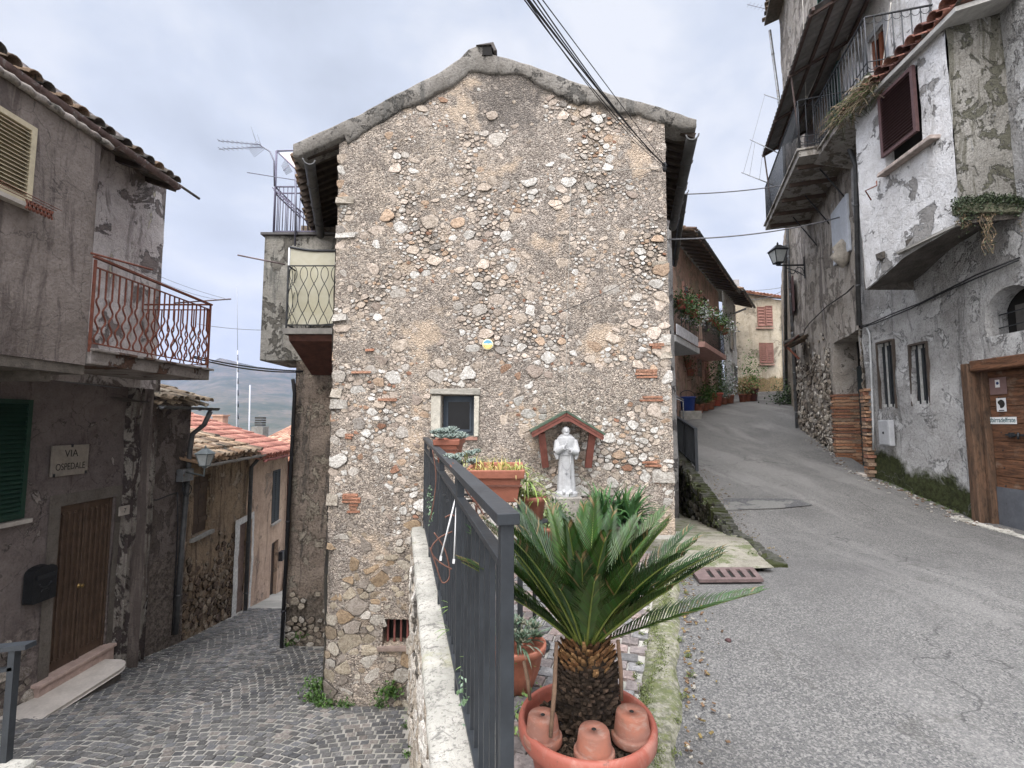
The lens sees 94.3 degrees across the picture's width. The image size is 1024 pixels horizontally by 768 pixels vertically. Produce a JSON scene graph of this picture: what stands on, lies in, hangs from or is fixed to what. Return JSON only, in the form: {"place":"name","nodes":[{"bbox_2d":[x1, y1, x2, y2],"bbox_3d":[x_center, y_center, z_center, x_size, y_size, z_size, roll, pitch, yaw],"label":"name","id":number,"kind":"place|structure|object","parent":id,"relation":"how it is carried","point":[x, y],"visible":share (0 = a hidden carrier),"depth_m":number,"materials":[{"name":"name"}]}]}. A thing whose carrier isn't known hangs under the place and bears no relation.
{"place":"outdoors","nodes":[
{"label":"outdoors","id":0,"kind":"place"},
{"bbox_2d":[0,590,409,767],"bbox_3d":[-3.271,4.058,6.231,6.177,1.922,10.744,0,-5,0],"label":"lane","id":1,"kind":"structure","parent":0,"point":[127,752],"depth_m":5.40,"materials":[{"name":"stone"}]},
{"bbox_2d":[0,640,36,767],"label":"stair railing","id":2,"kind":"object","parent":1,"relation":"on","point":[11,669],"visible":1,"depth_m":2.85,"materials":[{"name":"metal"}]},
{"bbox_2d":[0,41,213,721],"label":"plaster house","id":3,"kind":"structure","parent":1,"relation":"on","point":[72,309],"depth_m":6.02,"materials":[{"name":"paint"}]},
{"bbox_2d":[0,180,61,219],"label":"drying rack","id":4,"kind":"object","parent":3,"relation":"attached to","point":[38,206],"visible":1,"depth_m":4.46,"materials":[{"name":"metal"}]},
{"bbox_2d":[22,564,57,604],"bbox_3d":[-5.814,2.455,5.862,0.132,0.431,0.302,0,-5,0],"label":"mailbox","id":5,"kind":"object","parent":3,"relation":"attached to","point":[39,583],"visible":1,"depth_m":5.80,"materials":[{"name":"black metal"}]},
{"bbox_2d":[49,502,86,672],"bbox_3d":[-5.911,2.691,6.325,0.118,2.131,0.418,0,-5,0],"label":"door","id":6,"kind":"structure","parent":3,"relation":"in","point":[66,603],"depth_m":6.35,"materials":[{"name":"brown wood"}]},
{"bbox_2d":[49,444,88,476],"bbox_3d":[-5.865,1.004,6.309,0.040,0.407,0.515,0,-5,0],"label":"street sign","id":7,"kind":"object","parent":3,"relation":"attached to","point":[71,459],"visible":1,"depth_m":6.27,"materials":[{"name":"stone"}]},
{"bbox_2d":[76,497,112,658],"bbox_3d":[-5.941,2.725,6.753,0.058,2.131,0.418,0,-5,0],"label":"door","id":8,"kind":"structure","parent":3,"relation":"in","point":[98,512],"depth_m":6.74,"materials":[{"name":"brown wood"}]},
{"bbox_2d":[111,384,219,656],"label":"stucco house","id":9,"kind":"structure","parent":1,"relation":"on","point":[175,439],"depth_m":8.14,"materials":[{"name":"stone"}]},
{"bbox_2d":[153,492,177,634],"bbox_3d":[-5.859,3.076,7.876,0.040,2.429,0.823,0,-5,0],"label":"wall cable","id":10,"kind":"object","parent":9,"relation":"attached to","point":[176,557],"depth_m":8.25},
{"bbox_2d":[176,468,193,495],"bbox_3d":[-5.820,1.753,8.446,0.120,0.480,0.284,0,-5,0],"label":"junction box","id":11,"kind":"object","parent":9,"relation":"attached to","point":[182,475],"visible":1,"depth_m":8.38,"materials":[{"name":"grey metal"}]},
{"bbox_2d":[186,445,214,476],"bbox_3d":[-5.391,1.283,8.027,1.096,0.513,0.316,-3,-5,31],"label":"street lamp","id":12,"kind":"object","parent":9,"relation":"attached to","point":[204,456],"visible":1,"depth_m":7.77,"materials":[{"name":"grey metal"}]},
{"bbox_2d":[179,428,265,640],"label":"brown stucco house","id":13,"kind":"structure","parent":1,"relation":"on","point":[217,554],"depth_m":9.90,"materials":[{"name":"paint"}]},
{"bbox_2d":[236,522,246,612],"bbox_3d":[-6.378,4.295,11.130,0.055,2.085,0.768,1,-5,-9],"label":"door","id":14,"kind":"structure","parent":13,"relation":"in","point":[242,527],"depth_m":11.13,"materials":[{"name":"wood"}]},
{"bbox_2d":[190,412,289,610],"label":"pink plaster house","id":15,"kind":"structure","parent":1,"relation":"on","point":[270,487],"depth_m":12.88,"materials":[{"name":"paint"}]},
{"bbox_2d":[251,417,268,436],"bbox_3d":[-8.973,2.073,16.888,0.400,1.790,0.400,0,-5,0],"label":"chimney","id":16,"kind":"object","parent":15,"relation":"on","point":[261,428],"visible":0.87,"depth_m":16.82,"materials":[{"name":"concrete"}]},
{"bbox_2d":[268,426,290,443],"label":"red roof house","id":17,"kind":"structure","parent":1,"relation":"on","point":[284,434],"depth_m":32.18,"materials":[{"name":"tile"}]},
{"bbox_2d":[260,150,335,647],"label":"stucco house","id":18,"kind":"structure","parent":1,"relation":"on","point":[306,348],"depth_m":8.38,"materials":[{"name":"paint"}]},
{"bbox_2d":[217,127,274,185],"bbox_3d":[-4.858,-4.198,8.715,1.073,1.175,0.230,0,-5,0],"label":"tv antenna","id":19,"kind":"object","parent":18,"relation":"attached to","point":[250,147],"visible":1,"depth_m":8.71,"materials":[{"name":"metal"}]},
{"bbox_2d":[194,356,302,372],"bbox_3d":[-4.276,-0.306,7.798,1.639,0.179,0.023,4,-6,-42],"label":"power cable","id":20,"kind":"object","parent":18,"relation":"attached to","point":[279,371],"visible":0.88,"depth_m":7.80,"materials":[{"name":"rubber"}]},
{"bbox_2d":[281,159,296,234],"bbox_3d":[-4.034,-3.399,8.474,0.192,1.383,0.442,-1,-5,13],"label":"tv antenna","id":21,"kind":"object","parent":18,"relation":"attached to","point":[295,196],"visible":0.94,"depth_m":8.62,"materials":[{"name":"metal"}]},
{"bbox_2d":[287,246,334,323],"bbox_3d":[-3.098,-1.639,7.847,1.243,1.310,0.133,0,-5,3],"label":"wind screen","id":22,"kind":"object","parent":18,"relation":"attached to","point":[299,256],"visible":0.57,"depth_m":7.88,"materials":[{"name":"plastic"}]},
{"bbox_2d":[296,675,327,703],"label":"wall weeds","id":23,"kind":"object","parent":1,"relation":"on","point":[315,689],"depth_m":5.88,"materials":[{"name":"green plant"}]},
{"bbox_2d":[310,691,388,709],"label":"wall weeds","id":24,"kind":"object","parent":1,"relation":"on","point":[329,701],"depth_m":5.71,"materials":[{"name":"green plant"}]},
{"bbox_2d":[375,679,404,700],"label":"wall weeds","id":25,"kind":"object","parent":1,"relation":"on","point":[389,693],"depth_m":5.70,"materials":[{"name":"green plant"}]},
{"bbox_2d":[406,526,473,767],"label":"terrace wall","id":26,"kind":"structure","parent":1,"relation":"on","point":[437,736],"depth_m":2.67,"materials":[{"name":"stone"}]},
{"bbox_2d":[423,437,519,767],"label":"terrace railing","id":27,"kind":"object","parent":26,"relation":"on","point":[466,593],"visible":0.95,"depth_m":1.77,"materials":[{"name":"metal"}]},
{"bbox_2d":[425,485,468,725],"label":"sprouts","id":28,"kind":"object","parent":27,"relation":"on","point":[463,702],"visible":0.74,"depth_m":2.18,"materials":[{"name":"green plant"}]},
{"bbox_2d":[429,450,484,583],"bbox_3d":[-0.441,0.801,2.941,0.286,0.716,1.143,2,-5,-26],"label":"dry vine","id":29,"kind":"object","parent":27,"relation":"attached to","point":[476,507],"visible":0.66,"depth_m":2.72,"materials":[{"name":"plant"}]},
{"bbox_2d":[290,42,699,706],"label":"stone house","id":30,"kind":"structure","parent":1,"relation":"on","point":[432,200],"depth_m":6.21,"materials":[{"name":"stone"}]},
{"bbox_2d":[387,619,408,640],"bbox_3d":[-1.431,3.077,6.015,0.322,0.304,0.135,0,-5,0],"label":"cellar window","id":31,"kind":"structure","parent":30,"relation":"in","point":[396,628],"depth_m":6.05,"materials":[{"name":"metal"}]},
{"bbox_2d":[443,396,473,434],"bbox_3d":[-0.698,0.418,6.277,0.413,0.514,0.060,0,-5,0],"label":"window","id":32,"kind":"structure","parent":30,"relation":"in","point":[458,411],"depth_m":6.26,"materials":[{"name":"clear glass"}]},
{"bbox_2d":[529,410,604,467],"bbox_3d":[0.671,0.685,5.869,0.900,0.718,0.350,0,-5,0],"label":"shrine canopy","id":33,"kind":"object","parent":30,"relation":"attached to","point":[542,427],"visible":1,"depth_m":5.73,"materials":[{"name":"wood"}]},
{"bbox_2d":[566,167,660,365],"bbox_3d":[1.351,-1.283,6.173,1.336,3.209,0.006,0,-5,0],"label":"wall wire","id":34,"kind":"object","parent":30,"relation":"attached to","point":[569,248],"depth_m":6.21,"materials":[{"name":"metal"}]},
{"bbox_2d":[662,163,666,171],"bbox_3d":[1.990,-2.831,6.197,0.065,0.120,0.065,2,-5,-22],"label":"cable clamp","id":35,"kind":"object","parent":30,"relation":"attached to","point":[664,169],"visible":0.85,"depth_m":6.18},
{"bbox_2d":[524,0,664,165],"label":"power cable","id":36,"kind":"object","parent":35,"relation":"attached to","point":[598,88],"visible":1,"depth_m":3.57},
{"bbox_2d":[527,0,664,166],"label":"power cable","id":37,"kind":"object","parent":35,"relation":"attached to","point":[600,77],"visible":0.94,"depth_m":4.00,"materials":[{"name":"rubber"}]},
{"bbox_2d":[667,186,688,517],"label":"grey pillar house","id":38,"kind":"structure","parent":30,"relation":"attached to","point":[673,247],"depth_m":9.65,"materials":[{"name":"concrete"}]},
{"bbox_2d":[236,309,238,426],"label":"radio mast","id":39,"kind":"object","parent":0,"point":[237,393],"visible":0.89,"depth_m":60.19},
{"bbox_2d":[0,0,784,371],"label":"sky","id":40,"kind":"structure","parent":0,"point":[175,78],"materials":[{"name":"white"}]},
{"bbox_2d":[160,358,724,435],"bbox_3d":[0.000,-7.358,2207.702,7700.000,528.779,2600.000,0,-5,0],"label":"hills","id":41,"kind":"structure","parent":0,"point":[271,397],"depth_m":2326.83,"materials":[{"name":"grey"}]},
{"bbox_2d":[494,531,679,767],"bbox_3d":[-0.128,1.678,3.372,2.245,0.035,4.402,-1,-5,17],"label":"terrace paving","id":42,"kind":"structure","parent":0,"point":[522,759],"depth_m":2.83,"materials":[{"name":"stone"}]},
{"bbox_2d":[430,438,465,484],"bbox_3d":[-0.635,1.138,4.448,0.338,1.244,0.559,0,-5,0],"label":"window box","id":43,"kind":"object","parent":42,"relation":"on","point":[451,446],"visible":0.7,"depth_m":4.24,"materials":[{"name":"ceramic"}]},
{"bbox_2d":[430,426,469,438],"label":"rosette succulents","id":44,"kind":"object","parent":43,"relation":"in","point":[450,432],"visible":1,"depth_m":4.27,"materials":[{"name":"green plant"}]},
{"bbox_2d":[442,462,524,628],"bbox_3d":[-0.192,1.082,2.988,0.533,1.122,0.579,0,-5,0],"label":"window box","id":45,"kind":"object","parent":42,"relation":"on","point":[504,485],"visible":0.49,"depth_m":2.77,"materials":[{"name":"ceramic"}]},
{"bbox_2d":[439,448,492,466],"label":"rail succulents","id":46,"kind":"object","parent":45,"relation":"in","point":[457,457],"visible":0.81,"depth_m":3.16,"materials":[{"name":"green plant"}]},
{"bbox_2d":[469,454,530,475],"bbox_3d":[-0.101,0.498,2.892,0.445,0.145,0.381,0,-5,0],"label":"yellowing plant","id":47,"kind":"object","parent":45,"relation":"in","point":[504,466],"visible":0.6,"depth_m":2.88,"materials":[{"name":"yellow plant"}]},
{"bbox_2d":[495,612,553,695],"bbox_3d":[0.047,1.418,2.515,0.450,0.376,0.381,5,-6,-44],"label":"fluted bowl pot","id":48,"kind":"object","parent":42,"relation":"on","point":[530,644],"visible":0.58,"depth_m":2.44,"materials":[{"name":"ceramic"}]},
{"bbox_2d":[505,459,562,651],"bbox_3d":[0.093,1.059,2.999,0.432,1.170,0.469,-4,-6,42],"label":"spider plant","id":49,"kind":"object","parent":42,"relation":"on","point":[534,502],"visible":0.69,"depth_m":2.99,"materials":[{"name":"green plant"}]},
{"bbox_2d":[540,492,577,540],"bbox_3d":[0.454,1.472,5.372,0.769,0.727,0.626,1,-5,-11],"label":"leafy pot plant","id":50,"kind":"object","parent":42,"relation":"on","point":[545,515],"visible":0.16,"depth_m":5.30,"materials":[{"name":"green plant"}]},
{"bbox_2d":[551,493,581,525],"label":"stone plinth","id":51,"kind":"structure","parent":42,"relation":"on","point":[570,502],"depth_m":5.57,"materials":[{"name":"stone"}]},
{"bbox_2d":[553,427,579,496],"bbox_3d":[0.660,0.933,5.757,0.325,0.833,0.250,0,-5,0],"label":"saint statue","id":52,"kind":"object","parent":51,"relation":"on","point":[566,449],"visible":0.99,"depth_m":5.70,"materials":[{"name":"stone"}]},
{"bbox_2d":[518,684,657,767],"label":"cycad pot","id":53,"kind":"object","parent":42,"relation":"on","point":[543,756],"visible":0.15,"depth_m":1.62,"materials":[{"name":"orange ceramic"}]},
{"bbox_2d":[522,660,531,700],"bbox_3d":[0.058,1.114,1.788,0.043,0.133,0.018,-4,-6,43],"label":"plant stake","id":54,"kind":"object","parent":53,"relation":"in","point":[527,678],"visible":1,"depth_m":1.78,"materials":[{"name":"wood"}]},
{"bbox_2d":[523,706,561,751],"bbox_3d":[0.109,1.219,1.682,0.138,0.092,0.138,1,-5,-17],"label":"clay pot","id":55,"kind":"object","parent":53,"relation":"on","point":[538,723],"visible":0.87,"depth_m":1.65,"materials":[{"name":"ceramic"}]},
{"bbox_2d":[549,642,557,737],"bbox_3d":[0.148,1.069,1.669,0.018,0.272,0.118,-1,-5,18],"label":"plant stake","id":56,"kind":"object","parent":53,"relation":"in","point":[554,692],"visible":1,"depth_m":1.66,"materials":[{"name":"wood"}]},
{"bbox_2d":[574,720,614,760],"bbox_3d":[0.277,1.212,1.603,0.138,0.092,0.138,-2,-5,27],"label":"clay pot","id":57,"kind":"object","parent":53,"relation":"on","point":[593,742],"visible":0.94,"depth_m":1.57,"materials":[{"name":"ceramic"}]},
{"bbox_2d":[454,490,765,741],"bbox_3d":[0.384,0.877,1.844,1.199,0.851,0.841,0,-5,0],"label":"cycad","id":58,"kind":"object","parent":53,"relation":"in","point":[586,584],"visible":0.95,"depth_m":1.74,"materials":[{"name":"green plant"}]},
{"bbox_2d":[616,640,622,700],"bbox_3d":[0.400,1.060,1.760,0.023,0.212,0.016,0,-5,0],"label":"plant stake","id":59,"kind":"object","parent":53,"relation":"in","point":[620,666],"visible":1,"depth_m":1.75,"materials":[{"name":"wood"}]},
{"bbox_2d":[611,703,650,752],"bbox_3d":[0.427,1.217,1.693,0.146,0.098,0.146,2,-5,-25],"label":"clay pot","id":60,"kind":"object","parent":53,"relation":"on","point":[630,731],"visible":0.92,"depth_m":1.65,"materials":[{"name":"ceramic"}]},
{"bbox_2d":[577,478,671,549],"bbox_3d":[1.205,1.426,5.323,1.134,0.810,1.035,0,-5,0],"label":"clivia","id":61,"kind":"object","parent":42,"relation":"on","point":[624,510],"visible":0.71,"depth_m":5.24,"materials":[{"name":"green plant"}]},
{"bbox_2d":[647,513,773,568],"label":"pavement","id":62,"kind":"structure","parent":0,"point":[736,555],"depth_m":5.36,"materials":[{"name":"concrete"}]},
{"bbox_2d":[678,450,787,576],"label":"retaining wall","id":63,"kind":"structure","parent":62,"relation":"on","point":[709,512],"depth_m":7.95,"materials":[{"name":"stone"}]},
{"bbox_2d":[677,416,698,470],"bbox_3d":[4.085,1.332,11.480,0.070,1.405,3.155,-1,-5,9],"label":"metal fence","id":64,"kind":"object","parent":63,"relation":"on","point":[687,436],"visible":0.6,"depth_m":10.65,"materials":[{"name":"metal"}]},
{"bbox_2d":[675,391,1023,767],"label":"road","id":65,"kind":"structure","parent":0,"point":[872,625],"depth_m":3.23,"materials":[{"name":"asphalt"}]},
{"bbox_2d":[640,565,681,767],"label":"kerb","id":66,"kind":"structure","parent":65,"relation":"on","point":[666,704],"depth_m":2.51,"materials":[{"name":"concrete"}]},
{"bbox_2d":[631,567,695,767],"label":"kerb moss","id":67,"kind":"object","parent":66,"relation":"on","point":[639,663],"visible":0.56,"depth_m":2.64,"materials":[{"name":"green plant"}]},
{"bbox_2d":[679,411,701,419],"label":"concrete block","id":68,"kind":"structure","parent":65,"relation":"on","point":[688,415],"depth_m":15.82,"materials":[{"name":"concrete"}]},
{"bbox_2d":[680,390,695,410],"bbox_3d":[5.970,0.562,16.160,0.562,0.711,0.560,0,-5,0],"label":"blue bucket","id":69,"kind":"object","parent":68,"relation":"on","point":[689,403],"visible":0.82,"depth_m":15.95,"materials":[{"name":"plastic"}]},
{"bbox_2d":[696,377,716,410],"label":"potted plant","id":70,"kind":"object","parent":65,"relation":"on","point":[706,406],"visible":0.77,"depth_m":17.76,"materials":[{"name":"green plant"}]},
{"bbox_2d":[672,225,746,416],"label":"pink balcony house","id":71,"kind":"structure","parent":65,"relation":"on","point":[699,266],"depth_m":17.66,"materials":[{"name":"paint"}]},
{"bbox_2d":[676,324,697,345],"bbox_3d":[5.042,-1.378,13.610,0.030,0.280,2.456,-3,-6,33],"label":"white screen","id":72,"kind":"object","parent":71,"relation":"attached to","point":[685,334],"visible":1,"depth_m":13.41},
{"bbox_2d":[673,284,701,316],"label":"flowering plant","id":73,"kind":"object","parent":71,"relation":"hanging from","point":[681,302],"visible":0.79,"depth_m":12.75,"materials":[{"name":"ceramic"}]},
{"bbox_2d":[674,294,707,320],"bbox_3d":[4.987,-2.193,13.513,1.166,0.888,1.051,4,-6,-38],"label":"balcony pot","id":74,"kind":"object","parent":71,"relation":"hanging from","point":[687,313],"visible":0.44,"depth_m":13.35,"materials":[{"name":"ceramic"}]},
{"bbox_2d":[675,287,711,330],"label":"flowering plants","id":75,"kind":"object","parent":71,"relation":"hanging from","point":[692,316],"visible":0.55,"depth_m":13.93,"materials":[{"name":"plant"}]},
{"bbox_2d":[681,299,717,327],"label":"flowering plant","id":76,"kind":"object","parent":71,"relation":"hanging from","point":[707,319],"visible":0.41,"depth_m":14.51,"materials":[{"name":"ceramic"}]},
{"bbox_2d":[708,305,737,340],"bbox_3d":[7.740,-2.252,17.651,1.210,1.498,1.308,-2,-5,22],"label":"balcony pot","id":77,"kind":"object","parent":71,"relation":"hanging from","point":[722,328],"visible":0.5,"depth_m":17.52,"materials":[{"name":"plant"}]},
{"bbox_2d":[700,377,718,409],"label":"potted plant","id":78,"kind":"object","parent":65,"relation":"on","point":[711,405],"visible":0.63,"depth_m":18.18,"materials":[{"name":"green plant"}]},
{"bbox_2d":[705,348,732,405],"bbox_3d":[8.295,-0.659,19.423,1.678,3.112,1.466,2,-5,-18],"label":"potted plant","id":79,"kind":"object","parent":65,"relation":"on","point":[719,401],"visible":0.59,"depth_m":19.25,"materials":[{"name":"green plant"}]},
{"bbox_2d":[691,567,763,582],"bbox_3d":[1.979,1.753,4.370,0.659,0.026,0.360,0,-5,0],"label":"drain grate","id":80,"kind":"object","parent":65,"relation":"on","point":[723,574],"visible":0.94,"depth_m":4.33,"materials":[{"name":"orange metal"}]},
{"bbox_2d":[717,345,745,403],"bbox_3d":[9.249,-0.425,20.152,1.299,2.506,1.044,1,-5,-13],"label":"potted plant","id":81,"kind":"object","parent":65,"relation":"on","point":[730,399],"visible":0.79,"depth_m":20.00,"materials":[{"name":"green plant"}]},
{"bbox_2d":[717,286,755,394],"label":"pale corner house","id":82,"kind":"structure","parent":65,"relation":"on","point":[727,299],"depth_m":24.37,"materials":[{"name":"paint"}]},
{"bbox_2d":[733,379,755,401],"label":"potted plant","id":83,"kind":"object","parent":65,"relation":"on","point":[742,395],"visible":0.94,"depth_m":20.36,"materials":[{"name":"green plant"}]},
{"bbox_2d":[722,291,784,391],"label":"cream house","id":84,"kind":"structure","parent":65,"relation":"on","point":[761,322],"depth_m":27.27,"materials":[{"name":"paint"}]},
{"bbox_2d":[733,340,773,400],"bbox_3d":[10.468,-0.640,20.777,1.460,2.767,1.658,-5,-6,45],"label":"potted plant","id":85,"kind":"object","parent":65,"relation":"on","point":[754,395],"visible":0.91,"depth_m":20.65,"materials":[{"name":"green plant"}]},
{"bbox_2d":[721,498,811,509],"bbox_3d":[3.958,1.895,7.535,1.451,0.118,0.554,0,-5,0],"label":"road patch","id":86,"kind":"object","parent":65,"relation":"on","point":[749,503],"visible":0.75,"depth_m":7.48,"materials":[{"name":"concrete"}]},
{"bbox_2d":[756,372,791,405],"bbox_3d":[10.861,0.193,18.790,2.020,1.388,1.912,0,-5,0],"label":"dark shrub","id":87,"kind":"object","parent":65,"relation":"on","point":[784,399],"visible":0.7,"depth_m":18.73,"materials":[{"name":"green plant"}]},
{"bbox_2d":[781,228,808,419],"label":"narrow house","id":88,"kind":"structure","parent":65,"relation":"on","point":[789,342],"depth_m":17.54,"materials":[{"name":"concrete"}]},
{"bbox_2d":[762,0,876,476],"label":"tall grey house","id":89,"kind":"structure","parent":65,"relation":"on","point":[831,412],"depth_m":10.54,"materials":[{"name":"paint"}]},
{"bbox_2d":[667,217,839,239],"bbox_3d":[4.851,-2.964,8.719,4.886,1.338,0.347,2,-5,-24],"label":"overhead wire","id":90,"kind":"object","parent":89,"relation":"attached to","point":[751,233],"visible":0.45,"depth_m":8.64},
{"bbox_2d":[767,242,805,278],"bbox_3d":[7.368,-3.312,12.707,0.891,1.003,0.399,0,-5,0],"label":"street lamp","id":91,"kind":"object","parent":89,"relation":"attached to","point":[777,253],"visible":1,"depth_m":12.65,"materials":[{"name":"metal"}]},
{"bbox_2d":[856,366,866,465],"bbox_3d":[7.314,0.660,9.561,0.070,2.217,1.706,-2,-5,19],"label":"door","id":92,"kind":"structure","parent":89,"relation":"in","point":[859,371],"depth_m":10.27,"materials":[{"name":"wood"}]},
{"bbox_2d":[681,439,1010,764],"bbox_3d":[4.513,1.499,6.604,3.678,1.060,12.838,-2,-5,23],"label":"gutter debris","id":93,"kind":"object","parent":65,"relation":"on","point":[687,744],"visible":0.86,"depth_m":3.39,"materials":[{"name":"gravel"}]},
{"bbox_2d":[812,0,1023,530],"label":"white jetty house","id":94,"kind":"structure","parent":65,"relation":"on","point":[934,131],"depth_m":6.57,"materials":[{"name":"paint"}]},
{"bbox_2d":[818,73,889,140],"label":"dry weeds","id":95,"kind":"object","parent":94,"relation":"on","point":[850,110],"visible":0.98,"depth_m":7.46,"materials":[{"name":"plant"}]},
{"bbox_2d":[865,326,874,449],"bbox_3d":[6.525,0.044,8.630,0.036,2.298,0.133,-1,-5,7],"label":"conduit","id":96,"kind":"object","parent":94,"relation":"attached to","point":[872,401],"visible":0.97,"depth_m":8.60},
{"bbox_2d":[872,31,884,70],"bbox_3d":[6.526,-5.726,8.338,0.080,0.935,0.445,-1,-5,7],"label":"upper window","id":97,"kind":"structure","parent":94,"relation":"in","point":[880,41],"depth_m":8.47,"materials":[{"name":"brown wood"}]},
{"bbox_2d":[878,420,894,445],"bbox_3d":[6.470,0.843,8.216,0.106,0.439,0.285,-1,-5,7],"label":"meter box","id":98,"kind":"object","parent":94,"relation":"attached to","point":[886,433],"visible":1,"depth_m":8.14,"materials":[{"name":"grey metal"}]},
{"bbox_2d":[875,339,897,408],"bbox_3d":[6.552,-0.167,8.246,0.132,1.188,0.448,-1,-5,7],"label":"window","id":99,"kind":"structure","parent":94,"relation":"in","point":[888,349],"depth_m":8.29,"materials":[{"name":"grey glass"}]},
{"bbox_2d":[894,72,922,159],"bbox_3d":[5.689,-3.753,6.764,0.030,1.168,0.682,0,-5,4],"label":"window","id":100,"kind":"structure","parent":94,"relation":"in","point":[915,139],"depth_m":6.67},
{"bbox_2d":[907,341,929,405],"bbox_3d":[6.460,-0.156,7.468,0.132,0.997,0.410,-1,-5,7],"label":"window","id":101,"kind":"structure","parent":94,"relation":"in","point":[921,351],"depth_m":7.50,"materials":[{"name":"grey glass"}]},
{"bbox_2d":[860,257,1019,328],"bbox_3d":[6.342,-1.290,7.330,0.030,0.258,3.175,-1,-5,7],"label":"facade cable","id":102,"kind":"object","parent":94,"relation":"attached to","point":[940,293],"visible":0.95,"depth_m":6.77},
{"bbox_2d":[949,191,1023,254],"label":"ivy","id":103,"kind":"object","parent":94,"relation":"attached to","point":[984,198],"visible":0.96,"depth_m":5.76,"materials":[{"name":"green plant"}]},
{"bbox_2d":[988,368,1023,530],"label":"door","id":104,"kind":"structure","parent":94,"relation":"in","point":[1008,439],"depth_m":6.10,"materials":[{"name":"brown wood"}]},
{"bbox_2d":[989,377,1006,394],"bbox_3d":[6.412,0.026,6.270,0.010,0.224,0.249,-1,-5,7],"label":"door plate","id":105,"kind":"object","parent":104,"relation":"attached to","point":[998,385],"depth_m":6.26,"materials":[{"name":"brown paper"}]},
{"bbox_2d":[990,417,1016,423],"bbox_3d":[6.412,0.478,6.217,0.005,0.091,0.412,-1,-5,7],"label":"hashtag label","id":106,"kind":"object","parent":104,"relation":"attached to","point":[1003,420],"visible":1,"depth_m":6.19,"materials":[{"name":"white"}]},
{"bbox_2d":[998,289,1023,332],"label":"arched window","id":107,"kind":"structure","parent":94,"relation":"in","point":[1015,311],"depth_m":6.11,"materials":[{"name":"glass"}]},
{"bbox_2d":[950,517,1023,538],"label":"kerb stones","id":108,"kind":"object","parent":65,"relation":"on","point":[995,529],"visible":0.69,"depth_m":6.02,"materials":[{"name":"stone"}]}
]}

